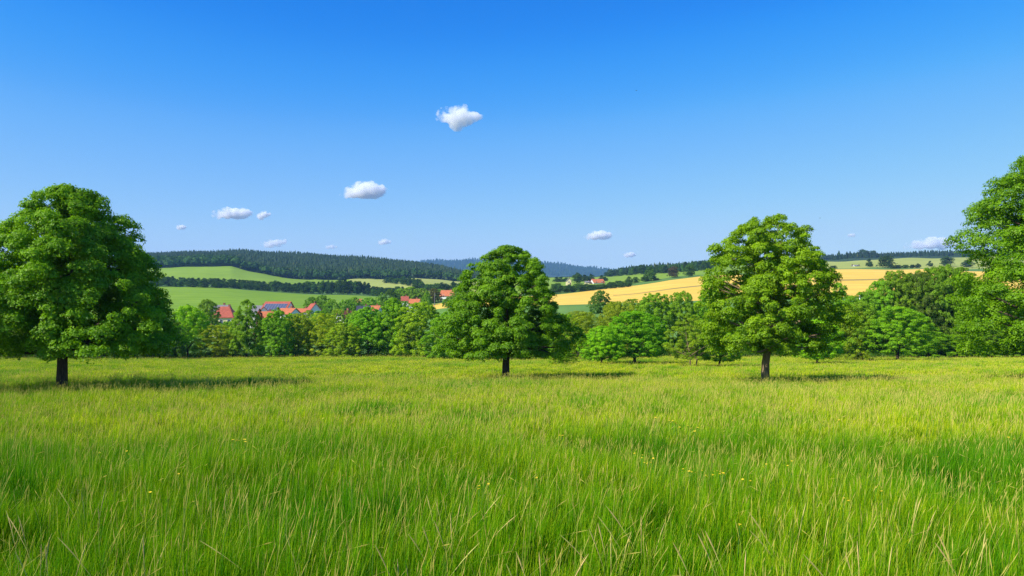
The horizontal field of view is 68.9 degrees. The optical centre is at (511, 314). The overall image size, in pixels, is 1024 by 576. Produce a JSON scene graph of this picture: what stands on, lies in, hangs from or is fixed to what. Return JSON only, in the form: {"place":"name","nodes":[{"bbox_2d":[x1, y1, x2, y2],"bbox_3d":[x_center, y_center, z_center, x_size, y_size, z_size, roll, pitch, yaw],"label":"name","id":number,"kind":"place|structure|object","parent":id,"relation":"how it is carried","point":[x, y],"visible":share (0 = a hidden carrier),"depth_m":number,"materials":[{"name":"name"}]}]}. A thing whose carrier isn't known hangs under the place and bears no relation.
{"place":"outdoors","nodes":[
{"label":"outdoors","id":0,"kind":"place"},
{"bbox_2d":[90,286,408,314],"bbox_3d":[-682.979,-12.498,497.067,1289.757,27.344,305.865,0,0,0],"label":"crop field","id":1,"kind":"structure","parent":0,"point":[192,296],"depth_m":549.52,"materials":[{"name":"plant"}]},
{"bbox_2d":[385,289,400,311],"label":"broadleaf tree","id":2,"kind":"object","parent":1,"relation":"on","point":[392,293],"visible":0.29,"depth_m":399.02,"materials":[{"name":"green plant"}]},
{"bbox_2d":[401,286,419,298],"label":"broadleaf tree","id":3,"kind":"object","parent":1,"relation":"on","point":[409,291],"visible":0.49,"depth_m":416.97,"materials":[{"name":"green plant"}]},
{"bbox_2d":[412,288,431,300],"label":"broadleaf tree","id":4,"kind":"object","parent":1,"relation":"on","point":[420,294],"visible":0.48,"depth_m":418.12,"materials":[{"name":"green plant"}]},
{"bbox_2d":[349,278,478,297],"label":"hay field","id":5,"kind":"structure","parent":0,"point":[376,283],"depth_m":871.80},
{"bbox_2d":[3,256,972,280],"bbox_3d":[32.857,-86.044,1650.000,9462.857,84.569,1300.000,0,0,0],"label":"hillside","id":6,"kind":"structure","parent":0,"point":[236,266],"depth_m":1047.40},
{"bbox_2d":[124,254,244,265],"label":"broadleaf woodland","id":7,"kind":"object","parent":6,"relation":"on","point":[195,259],"visible":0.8,"depth_m":1011.85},
{"bbox_2d":[117,266,348,284],"bbox_3d":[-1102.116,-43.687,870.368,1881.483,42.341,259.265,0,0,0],"label":"pasture","id":8,"kind":"structure","parent":6,"relation":"on","point":[227,272],"depth_m":904.52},
{"bbox_2d":[147,248,483,280],"bbox_3d":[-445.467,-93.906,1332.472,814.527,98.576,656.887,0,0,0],"label":"conifer forest","id":9,"kind":"object","parent":6,"relation":"on","point":[290,260],"visible":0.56,"depth_m":1211.15,"materials":[{"name":"plant"}]},
{"bbox_2d":[240,261,461,279],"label":"woodland edge","id":10,"kind":"object","parent":6,"relation":"on","point":[314,272],"visible":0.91,"depth_m":1001.43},
{"bbox_2d":[607,258,748,272],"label":"ridge wood","id":11,"kind":"object","parent":6,"relation":"on","point":[659,264],"visible":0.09,"depth_m":1261.81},
{"bbox_2d":[820,249,1009,259],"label":"ridge forest","id":12,"kind":"object","parent":6,"relation":"on","point":[900,254],"visible":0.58,"depth_m":1276.98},
{"bbox_2d":[434,261,581,276],"bbox_3d":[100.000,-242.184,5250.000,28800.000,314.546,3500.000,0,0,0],"label":"mountain","id":13,"kind":"structure","parent":0,"point":[550,275],"depth_m":4628.93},
{"bbox_2d":[417,257,613,275],"bbox_3d":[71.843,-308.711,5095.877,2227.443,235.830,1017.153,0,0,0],"label":"mountain forest","id":14,"kind":"object","parent":13,"relation":"on","point":[570,270],"visible":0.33,"depth_m":5095.83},
{"bbox_2d":[0,0,1023,268],"label":"sky","id":15,"kind":"structure","parent":0,"point":[416,130],"materials":[{"name":"blue"}]},
{"bbox_2d":[86,294,1022,353],"bbox_3d":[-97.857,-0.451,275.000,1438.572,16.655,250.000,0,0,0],"label":"valley ground","id":16,"kind":"structure","parent":0,"point":[563,309],"depth_m":254.94,"materials":[{"name":"green plant"}]},
{"bbox_2d":[192,299,220,338],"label":"broadleaf tree","id":17,"kind":"object","parent":16,"relation":"on","point":[210,312],"visible":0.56,"depth_m":189.60,"materials":[{"name":"green plant"}]},
{"bbox_2d":[213,304,239,322],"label":"house","id":18,"kind":"structure","parent":16,"relation":"on","point":[226,313],"depth_m":247.13,"materials":[{"name":"red tile"}]},
{"bbox_2d":[213,321,244,343],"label":"broadleaf tree","id":19,"kind":"object","parent":16,"relation":"on","point":[225,323],"visible":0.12,"depth_m":173.79,"materials":[{"name":"green plant"}]},
{"bbox_2d":[262,301,294,310],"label":"barn","id":20,"kind":"structure","parent":16,"relation":"on","point":[268,305],"depth_m":266.29,"materials":[{"name":"red tile"}]},
{"bbox_2d":[280,306,300,319],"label":"house","id":21,"kind":"structure","parent":16,"relation":"on","point":[291,309],"depth_m":248.86,"materials":[{"name":"orange tile"}]},
{"bbox_2d":[301,310,315,338],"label":"broadleaf tree","id":22,"kind":"object","parent":16,"relation":"on","point":[308,314],"visible":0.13,"depth_m":199.19,"materials":[{"name":"green plant"}]},
{"bbox_2d":[303,297,320,307],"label":"broadleaf tree","id":23,"kind":"object","parent":16,"relation":"on","point":[310,300],"visible":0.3,"depth_m":299.24,"materials":[{"name":"green plant"}]},
{"bbox_2d":[305,301,321,324],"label":"house","id":24,"kind":"structure","parent":16,"relation":"on","point":[314,306],"depth_m":269.70,"materials":[{"name":"red tile"}]},
{"bbox_2d":[308,310,331,340],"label":"broadleaf tree","id":25,"kind":"object","parent":16,"relation":"on","point":[318,311],"visible":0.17,"depth_m":189.57,"materials":[{"name":"green plant"}]},
{"bbox_2d":[314,295,330,312],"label":"broadleaf tree","id":26,"kind":"object","parent":16,"relation":"on","point":[322,297],"visible":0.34,"depth_m":298.53,"materials":[{"name":"green plant"}]},
{"bbox_2d":[322,299,340,322],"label":"broadleaf tree","id":27,"kind":"object","parent":16,"relation":"on","point":[331,304],"visible":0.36,"depth_m":289.09,"materials":[{"name":"green plant"}]},
{"bbox_2d":[324,308,348,332],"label":"broadleaf tree","id":28,"kind":"object","parent":16,"relation":"on","point":[339,314],"visible":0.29,"depth_m":199.09,"materials":[{"name":"green plant"}]},
{"bbox_2d":[338,299,356,310],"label":"broadleaf tree","id":29,"kind":"object","parent":16,"relation":"on","point":[345,303],"visible":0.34,"depth_m":298.44,"materials":[{"name":"green plant"}]},
{"bbox_2d":[344,310,365,335],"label":"broadleaf tree","id":30,"kind":"object","parent":16,"relation":"on","point":[351,315],"visible":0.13,"depth_m":189.05,"materials":[{"name":"green plant"}]},
{"bbox_2d":[348,297,363,310],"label":"broadleaf tree","id":31,"kind":"object","parent":16,"relation":"on","point":[356,300],"visible":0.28,"depth_m":329.04,"materials":[{"name":"green plant"}]},
{"bbox_2d":[359,297,379,305],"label":"broadleaf tree","id":32,"kind":"object","parent":16,"relation":"on","point":[370,303],"visible":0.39,"depth_m":338.54,"materials":[{"name":"green plant"}]},
{"bbox_2d":[375,292,388,307],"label":"broadleaf tree","id":33,"kind":"object","parent":16,"relation":"on","point":[382,299],"visible":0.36,"depth_m":378.62,"materials":[{"name":"green plant"}]},
{"bbox_2d":[420,291,432,319],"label":"broadleaf tree","id":34,"kind":"object","parent":16,"relation":"on","point":[426,298],"visible":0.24,"depth_m":299.67,"materials":[{"name":"green plant"}]},
{"bbox_2d":[442,296,453,307],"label":"broadleaf tree","id":35,"kind":"object","parent":16,"relation":"on","point":[444,301],"visible":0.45,"depth_m":328.47,"materials":[{"name":"green plant"}]},
{"bbox_2d":[563,311,594,327],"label":"broadleaf tree","id":36,"kind":"object","parent":16,"relation":"on","point":[573,312],"visible":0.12,"depth_m":189.38,"materials":[{"name":"green plant"}]},
{"bbox_2d":[587,290,611,316],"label":"broadleaf tree","id":37,"kind":"object","parent":16,"relation":"on","point":[599,303],"visible":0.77,"depth_m":216.97,"materials":[{"name":"green plant"}]},
{"bbox_2d":[599,302,622,325],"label":"broadleaf tree","id":38,"kind":"object","parent":16,"relation":"on","point":[609,317],"visible":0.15,"depth_m":189.62,"materials":[{"name":"green plant"}]},
{"bbox_2d":[623,299,640,324],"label":"broadleaf tree","id":39,"kind":"object","parent":16,"relation":"on","point":[631,303],"visible":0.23,"depth_m":188.64,"materials":[{"name":"green plant"}]},
{"bbox_2d":[148,267,984,303],"bbox_3d":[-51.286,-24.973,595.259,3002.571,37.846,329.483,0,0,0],"label":"grass verge","id":40,"kind":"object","parent":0,"point":[633,284],"depth_m":644.47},
{"bbox_2d":[308,282,317,292],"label":"broadleaf tree","id":41,"kind":"object","parent":40,"relation":"on","point":[313,285],"visible":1,"depth_m":658.30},
{"bbox_2d":[318,280,326,293],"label":"broadleaf tree","id":42,"kind":"object","parent":40,"relation":"on","point":[322,284],"visible":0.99,"depth_m":657.61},
{"bbox_2d":[327,281,335,293],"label":"broadleaf tree","id":43,"kind":"object","parent":40,"relation":"on","point":[330,286],"visible":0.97,"depth_m":653.84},
{"bbox_2d":[335,279,342,293],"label":"broadleaf tree","id":44,"kind":"object","parent":40,"relation":"on","point":[338,286],"visible":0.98,"depth_m":650.87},
{"bbox_2d":[340,278,349,293],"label":"broadleaf tree","id":45,"kind":"object","parent":40,"relation":"on","point":[343,286],"visible":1,"depth_m":649.69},
{"bbox_2d":[345,281,353,293],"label":"broadleaf tree","id":46,"kind":"object","parent":40,"relation":"on","point":[348,289],"visible":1,"depth_m":650.76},
{"bbox_2d":[351,281,360,293],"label":"broadleaf tree","id":47,"kind":"object","parent":40,"relation":"on","point":[354,284],"visible":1,"depth_m":653.28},
{"bbox_2d":[363,283,371,294],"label":"broadleaf tree","id":48,"kind":"object","parent":40,"relation":"on","point":[367,290],"visible":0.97,"depth_m":655.15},
{"bbox_2d":[424,288,442,302],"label":"broadleaf tree","id":49,"kind":"object","parent":40,"relation":"on","point":[436,292],"visible":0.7,"depth_m":438.53,"materials":[{"name":"green plant"}]},
{"bbox_2d":[440,289,453,298],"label":"house","id":50,"kind":"structure","parent":40,"relation":"on","point":[444,293],"depth_m":459.74,"materials":[{"name":"orange tile"}]},
{"bbox_2d":[667,266,678,276],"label":"broadleaf tree","id":51,"kind":"object","parent":40,"relation":"on","point":[674,269],"visible":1,"depth_m":566.51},
{"bbox_2d":[682,265,694,275],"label":"broadleaf tree","id":52,"kind":"object","parent":40,"relation":"on","point":[689,272],"visible":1,"depth_m":566.75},
{"bbox_2d":[877,255,897,267],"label":"broadleaf tree","id":53,"kind":"object","parent":40,"relation":"on","point":[888,260],"visible":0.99,"depth_m":649.60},
{"bbox_2d":[480,265,755,293],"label":"hill meadow","id":54,"kind":"structure","parent":0,"point":[638,275],"depth_m":729.44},
{"bbox_2d":[571,272,582,282],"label":"broadleaf tree","id":55,"kind":"object","parent":54,"relation":"on","point":[577,276],"visible":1,"depth_m":658.21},
{"bbox_2d":[591,278,604,283],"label":"house","id":56,"kind":"structure","parent":54,"relation":"on","point":[598,281],"depth_m":616.97,"materials":[{"name":"orange tile"}]},
{"bbox_2d":[643,267,656,280],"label":"broadleaf tree","id":57,"kind":"object","parent":54,"relation":"on","point":[650,272],"visible":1,"depth_m":558.43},
{"bbox_2d":[433,269,1023,308],"bbox_3d":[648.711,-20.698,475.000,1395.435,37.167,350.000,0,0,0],"label":"wheat field","id":58,"kind":"structure","parent":0,"point":[854,287],"depth_m":421.66,"materials":[{"name":"plant"}]},
{"bbox_2d":[613,279,877,295],"bbox_3d":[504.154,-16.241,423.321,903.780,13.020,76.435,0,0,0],"label":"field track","id":59,"kind":"structure","parent":0,"point":[732,283],"depth_m":412.59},
{"bbox_2d":[800,256,1023,268],"bbox_3d":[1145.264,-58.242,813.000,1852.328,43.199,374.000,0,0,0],"label":"upland field","id":60,"kind":"structure","parent":0,"point":[923,262],"depth_m":827.54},
{"bbox_2d":[939,256,954,265],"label":"broadleaf tree","id":61,"kind":"object","parent":60,"relation":"on","point":[946,260],"visible":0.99,"depth_m":729.01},
{"bbox_2d":[960,260,974,266],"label":"broadleaf tree","id":62,"kind":"object","parent":60,"relation":"on","point":[965,264],"visible":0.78,"depth_m":726.30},
{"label":"meadow","id":63,"kind":"structure","parent":0,"visible":0},
{"bbox_2d":[0,183,187,388],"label":"maple tree","id":64,"kind":"object","parent":63,"relation":"on","point":[59,285],"visible":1,"depth_m":34.02,"materials":[{"name":"green plant"}]},
{"bbox_2d":[86,345,136,358],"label":"broadleaf tree","id":65,"kind":"object","parent":63,"relation":"on","point":[109,356],"visible":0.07,"depth_m":109.32,"materials":[{"name":"green plant"}]},
{"bbox_2d":[138,319,189,358],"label":"broadleaf tree","id":66,"kind":"object","parent":63,"relation":"on","point":[181,350],"visible":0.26,"depth_m":110.79,"materials":[{"name":"green plant"}]},
{"bbox_2d":[169,305,213,355],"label":"broadleaf tree","id":67,"kind":"object","parent":63,"relation":"on","point":[190,330],"visible":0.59,"depth_m":116.94,"materials":[{"name":"green plant"}]},
{"bbox_2d":[192,325,243,357],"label":"bush","id":68,"kind":"object","parent":63,"relation":"on","point":[215,348],"visible":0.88,"depth_m":116.53,"materials":[{"name":"green plant"}]},
{"bbox_2d":[221,299,266,356],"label":"broadleaf tree","id":69,"kind":"object","parent":63,"relation":"on","point":[247,335],"visible":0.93,"depth_m":116.56,"materials":[{"name":"green plant"}]},
{"bbox_2d":[253,309,295,357],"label":"broadleaf tree","id":70,"kind":"object","parent":63,"relation":"on","point":[279,333],"visible":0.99,"depth_m":116.51,"materials":[{"name":"green plant"}]},
{"bbox_2d":[278,315,320,356],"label":"broadleaf tree","id":71,"kind":"object","parent":63,"relation":"on","point":[297,335],"visible":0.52,"depth_m":119.85,"materials":[{"name":"green plant"}]},
{"bbox_2d":[298,313,343,356],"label":"broadleaf tree","id":72,"kind":"object","parent":63,"relation":"on","point":[324,322],"visible":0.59,"depth_m":119.82,"materials":[{"name":"green plant"}]},
{"bbox_2d":[319,323,364,357],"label":"broadleaf tree","id":73,"kind":"object","parent":63,"relation":"on","point":[343,341],"visible":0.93,"depth_m":116.53,"materials":[{"name":"green plant"}]},
{"bbox_2d":[344,306,390,355],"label":"broadleaf tree","id":74,"kind":"object","parent":63,"relation":"on","point":[358,320],"visible":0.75,"depth_m":119.32,"materials":[{"name":"green plant"}]},
{"bbox_2d":[368,297,415,354],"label":"broadleaf tree","id":75,"kind":"object","parent":63,"relation":"on","point":[394,313],"visible":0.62,"depth_m":119.39,"materials":[{"name":"green plant"}]},
{"bbox_2d":[389,301,442,356],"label":"broadleaf tree","id":76,"kind":"object","parent":63,"relation":"on","point":[414,334],"visible":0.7,"depth_m":116.15,"materials":[{"name":"green plant"}]},
{"bbox_2d":[417,311,461,359],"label":"broadleaf tree","id":77,"kind":"object","parent":63,"relation":"on","point":[435,322],"visible":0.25,"depth_m":107.21,"materials":[{"name":"green plant"}]},
{"bbox_2d":[6,488,987,575],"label":"dry stalks","id":78,"kind":"object","parent":63,"relation":"on","point":[46,554],"visible":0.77,"depth_m":6.21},
{"bbox_2d":[431,244,586,376],"bbox_3d":[-0.826,0.029,52.702,10.002,9.972,9.653,0,0,-28],"label":"maple tree","id":79,"kind":"object","parent":63,"relation":"on","point":[510,324],"visible":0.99,"depth_m":50.75,"materials":[{"name":"green plant"}]},
{"bbox_2d":[0,353,1023,575],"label":"grass","id":80,"kind":"structure","parent":63,"relation":"on","point":[397,441],"depth_m":11.11,"materials":[{"name":"plant"}]},
{"bbox_2d":[545,344,579,364],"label":"shrub","id":81,"kind":"object","parent":63,"relation":"on","point":[566,359],"visible":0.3,"depth_m":79.47,"materials":[{"name":"green plant"}]},
{"bbox_2d":[550,314,584,356],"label":"broadleaf tree","id":82,"kind":"object","parent":63,"relation":"on","point":[569,315],"visible":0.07,"depth_m":113.20,"materials":[{"name":"green plant"}]},
{"bbox_2d":[562,312,610,358],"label":"broadleaf tree","id":83,"kind":"object","parent":63,"relation":"on","point":[586,325],"visible":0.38,"depth_m":108.03,"materials":[{"name":"green plant"}]},
{"bbox_2d":[167,348,1017,357],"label":"undergrowth","id":84,"kind":"object","parent":63,"relation":"on","point":[386,354],"visible":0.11,"depth_m":118.79,"materials":[{"name":"green plant"}]},
{"bbox_2d":[576,326,626,362],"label":"broadleaf tree","id":85,"kind":"object","parent":63,"relation":"on","point":[600,344],"visible":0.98,"depth_m":82.88,"materials":[{"name":"green plant"}]},
{"bbox_2d":[594,301,641,357],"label":"broadleaf tree","id":86,"kind":"object","parent":63,"relation":"on","point":[619,308],"visible":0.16,"depth_m":116.87,"materials":[{"name":"green plant"}]},
{"bbox_2d":[597,310,668,362],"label":"broadleaf tree","id":87,"kind":"object","parent":63,"relation":"on","point":[625,333],"visible":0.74,"depth_m":86.90,"materials":[{"name":"green plant"}]},
{"bbox_2d":[631,292,681,355],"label":"broadleaf tree","id":88,"kind":"object","parent":63,"relation":"on","point":[650,299],"visible":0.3,"depth_m":123.24,"materials":[{"name":"green plant"}]},
{"bbox_2d":[656,291,703,356],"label":"broadleaf tree","id":89,"kind":"object","parent":63,"relation":"on","point":[683,307],"visible":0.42,"depth_m":122.54,"materials":[{"name":"green plant"}]},
{"bbox_2d":[661,315,717,364],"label":"bush","id":90,"kind":"object","parent":63,"relation":"on","point":[690,349],"visible":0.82,"depth_m":77.83,"materials":[{"name":"green plant"}]},
{"bbox_2d":[678,296,713,347],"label":"broadleaf tree","id":91,"kind":"object","parent":63,"relation":"on","point":[701,312],"visible":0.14,"depth_m":122.75,"materials":[{"name":"green plant"}]},
{"bbox_2d":[697,320,743,365],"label":"broadleaf tree","id":92,"kind":"object","parent":63,"relation":"on","point":[730,357],"visible":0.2,"depth_m":79.06,"materials":[{"name":"green plant"}]},
{"bbox_2d":[693,213,863,380],"bbox_3d":[15.595,-0.701,45.523,9.273,10.707,9.132,0,0,0],"label":"maple tree","id":93,"kind":"object","parent":63,"relation":"on","point":[770,329],"visible":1,"depth_m":43.59,"materials":[{"name":"green plant"}]},
{"bbox_2d":[792,319,845,362],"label":"broadleaf tree","id":94,"kind":"object","parent":63,"relation":"on","point":[836,349],"visible":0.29,"depth_m":88.97,"materials":[{"name":"green plant"}]},
{"bbox_2d":[817,282,857,347],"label":"broadleaf tree","id":95,"kind":"object","parent":63,"relation":"on","point":[848,298],"visible":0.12,"depth_m":126.95,"materials":[{"name":"green plant"}]},
{"bbox_2d":[828,304,870,360],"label":"broadleaf tree","id":96,"kind":"object","parent":63,"relation":"on","point":[850,356],"visible":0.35,"depth_m":101.48,"materials":[{"name":"green plant"}]},
{"bbox_2d":[836,301,891,358],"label":"broadleaf tree","id":97,"kind":"object","parent":63,"relation":"on","point":[863,305],"visible":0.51,"depth_m":100.94,"materials":[{"name":"green plant"}]},
{"bbox_2d":[847,291,892,353],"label":"broadleaf tree","id":98,"kind":"object","parent":63,"relation":"on","point":[861,294],"visible":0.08,"depth_m":126.18,"materials":[{"name":"green plant"}]},
{"bbox_2d":[861,280,901,354],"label":"broadleaf tree","id":99,"kind":"object","parent":63,"relation":"on","point":[888,297],"visible":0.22,"depth_m":126.20,"materials":[{"name":"green plant"}]},
{"bbox_2d":[871,270,926,334],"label":"broadleaf tree","id":100,"kind":"object","parent":63,"relation":"on","point":[905,287],"visible":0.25,"depth_m":125.90,"materials":[{"name":"green plant"}]},
{"bbox_2d":[862,306,940,359],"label":"broadleaf tree","id":101,"kind":"object","parent":63,"relation":"on","point":[912,333],"visible":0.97,"depth_m":98.52,"materials":[{"name":"green plant"}]},
{"bbox_2d":[886,272,940,339],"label":"broadleaf tree","id":102,"kind":"object","parent":63,"relation":"on","point":[911,305],"visible":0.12,"depth_m":125.36,"materials":[{"name":"green plant"}]},
{"bbox_2d":[901,271,947,347],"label":"broadleaf tree","id":103,"kind":"object","parent":63,"relation":"on","point":[919,275],"visible":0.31,"depth_m":125.12,"materials":[{"name":"green plant"}]},
{"bbox_2d":[899,267,962,350],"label":"broadleaf tree","id":104,"kind":"object","parent":63,"relation":"on","point":[938,275],"visible":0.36,"depth_m":125.17,"materials":[{"name":"green plant"}]},
{"bbox_2d":[899,331,965,357],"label":"broadleaf tree","id":105,"kind":"object","parent":63,"relation":"on","point":[944,338],"visible":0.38,"depth_m":115.65,"materials":[{"name":"green plant"}]},
{"bbox_2d":[915,264,974,350],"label":"broadleaf tree","id":106,"kind":"object","parent":63,"relation":"on","point":[946,268],"visible":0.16,"depth_m":125.17,"materials":[{"name":"green plant"}]},
{"bbox_2d":[935,266,979,346],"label":"broadleaf tree","id":107,"kind":"object","parent":63,"relation":"on","point":[962,269],"visible":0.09,"depth_m":126.53,"materials":[{"name":"green plant"}]},
{"bbox_2d":[928,334,1003,357],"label":"broadleaf tree","id":108,"kind":"object","parent":63,"relation":"on","point":[954,336],"visible":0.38,"depth_m":115.78,"materials":[{"name":"green plant"}]},
{"bbox_2d":[950,281,1005,341],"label":"broadleaf tree","id":109,"kind":"object","parent":63,"relation":"on","point":[953,325],"visible":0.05,"depth_m":125.69,"materials":[{"name":"green plant"}]},
{"bbox_2d":[942,155,1023,356],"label":"maple tree","id":110,"kind":"object","parent":63,"relation":"on","point":[985,295],"visible":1,"depth_m":46.24,"materials":[{"name":"green plant"}]},
{"bbox_2d":[971,323,1022,356],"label":"broadleaf tree","id":111,"kind":"object","parent":63,"relation":"on","point":[994,337],"visible":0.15,"depth_m":115.90,"materials":[{"name":"green plant"}]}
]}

